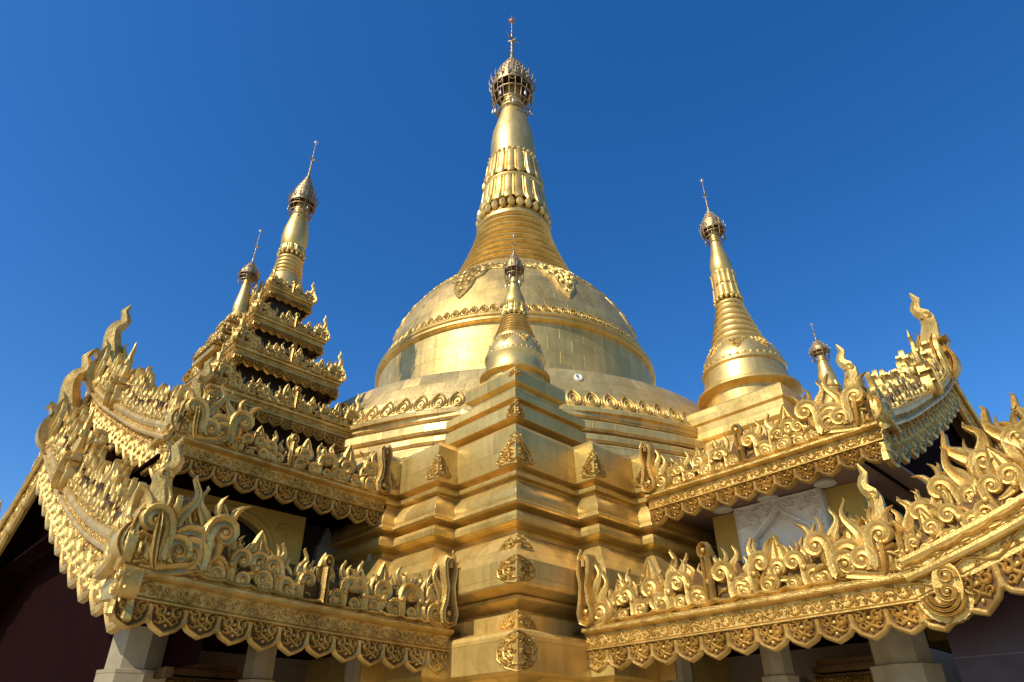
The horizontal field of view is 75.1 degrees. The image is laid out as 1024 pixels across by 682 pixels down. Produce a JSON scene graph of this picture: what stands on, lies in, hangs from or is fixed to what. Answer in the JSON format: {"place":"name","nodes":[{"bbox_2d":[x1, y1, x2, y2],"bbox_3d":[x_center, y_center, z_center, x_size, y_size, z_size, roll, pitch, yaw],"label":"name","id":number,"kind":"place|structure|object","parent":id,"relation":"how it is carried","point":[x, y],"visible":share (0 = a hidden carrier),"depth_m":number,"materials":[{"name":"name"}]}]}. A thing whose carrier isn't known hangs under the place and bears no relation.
{"place":"outdoors","nodes":[
{"label":"outdoors","id":0,"kind":"place"},
{"bbox_2d":[0,0,1023,519],"label":"sky","id":1,"kind":"structure","parent":0,"point":[855,158],"materials":[{"name":"blue"}]},
{"label":"ground","id":2,"kind":"structure","parent":0,"visible":0},
{"bbox_2d":[0,305,459,681],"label":"entrance hall","id":3,"kind":"structure","parent":2,"relation":"on","point":[150,531],"depth_m":9.83,"materials":[{"name":"gold metal"}]},
{"bbox_2d":[166,663,241,681],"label":"shrine canopy","id":4,"kind":"object","parent":3,"relation":"on","point":[199,672],"visible":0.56,"depth_m":9.22,"materials":[{"name":"brown wood"}]},
{"bbox_2d":[192,230,262,368],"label":"slim spire","id":5,"kind":"structure","parent":3,"relation":"on","point":[248,274],"depth_m":18.26,"materials":[{"name":"gold metal"}]},
{"bbox_2d":[182,139,361,455],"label":"tiered spire","id":6,"kind":"structure","parent":3,"relation":"on","point":[269,353],"depth_m":17.76,"materials":[{"name":"gold metal"}]},
{"bbox_2d":[312,527,339,570],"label":"parapet","id":7,"kind":"structure","parent":3,"relation":"on","point":[322,547],"depth_m":12.18,"materials":[{"name":"grey stone"}]},
{"bbox_2d":[366,554,372,561],"bbox_3d":[-2.461,3.969,11.400,0.260,1.020,0.254,27,-41,-37],"label":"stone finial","id":8,"kind":"object","parent":3,"relation":"on","point":[369,557],"visible":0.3,"depth_m":11.49,"materials":[{"name":"grey stone"}]},
{"bbox_2d":[306,15,931,681],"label":"great stupa","id":9,"kind":"object","parent":2,"relation":"on","point":[514,517],"visible":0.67,"depth_m":11.79,"materials":[{"name":"gold metal"}]},
{"bbox_2d":[445,235,586,447],"bbox_3d":[0.055,-0.172,13.775,1.916,5.370,1.916,27,-41,-37],"label":"corner stupa","id":10,"kind":"object","parent":9,"relation":"on","point":[514,386],"visible":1,"depth_m":12.53,"materials":[{"name":"gold metal"}]},
{"bbox_2d":[575,293,1023,681],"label":"entrance hall","id":11,"kind":"structure","parent":2,"relation":"on","point":[896,549],"depth_m":8.67,"materials":[{"name":"gold metal"}]},
{"bbox_2d":[713,506,732,513],"bbox_3d":[3.683,2.958,11.638,0.350,0.055,0.350,27,-41,-37],"label":"soffit lamp","id":12,"kind":"object","parent":11,"relation":"attached to","point":[722,509],"visible":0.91,"depth_m":11.58,"materials":[{"name":"white ceramic"}]},
{"bbox_2d":[686,179,802,454],"bbox_3d":[6.624,0.297,19.413,3.740,14.050,3.740,27,-41,-37],"label":"satellite stupa","id":13,"kind":"object","parent":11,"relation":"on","point":[746,378],"visible":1,"depth_m":18.05,"materials":[{"name":"gold metal"}]},
{"bbox_2d":[757,494,778,501],"bbox_3d":[4.279,2.633,11.126,0.350,0.055,0.350,27,-41,-37],"label":"soffit lamp","id":14,"kind":"object","parent":11,"relation":"attached to","point":[764,498],"visible":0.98,"depth_m":11.07,"materials":[{"name":"white ceramic"}]},
{"bbox_2d":[813,478,836,487],"bbox_3d":[4.959,2.262,10.542,0.350,0.055,0.350,27,-41,-37],"label":"soffit lamp","id":15,"kind":"object","parent":11,"relation":"attached to","point":[825,483],"visible":1,"depth_m":10.49,"materials":[{"name":"white ceramic"}]},
{"bbox_2d":[808,323,842,402],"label":"slim spire","id":16,"kind":"structure","parent":11,"relation":"on","point":[819,350],"depth_m":17.30,"materials":[{"name":"gold metal"}]},
{"bbox_2d":[811,655,874,681],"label":"shrine canopy","id":17,"kind":"object","parent":11,"relation":"on","point":[853,669],"visible":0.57,"depth_m":9.04,"materials":[{"name":"brown wood"}]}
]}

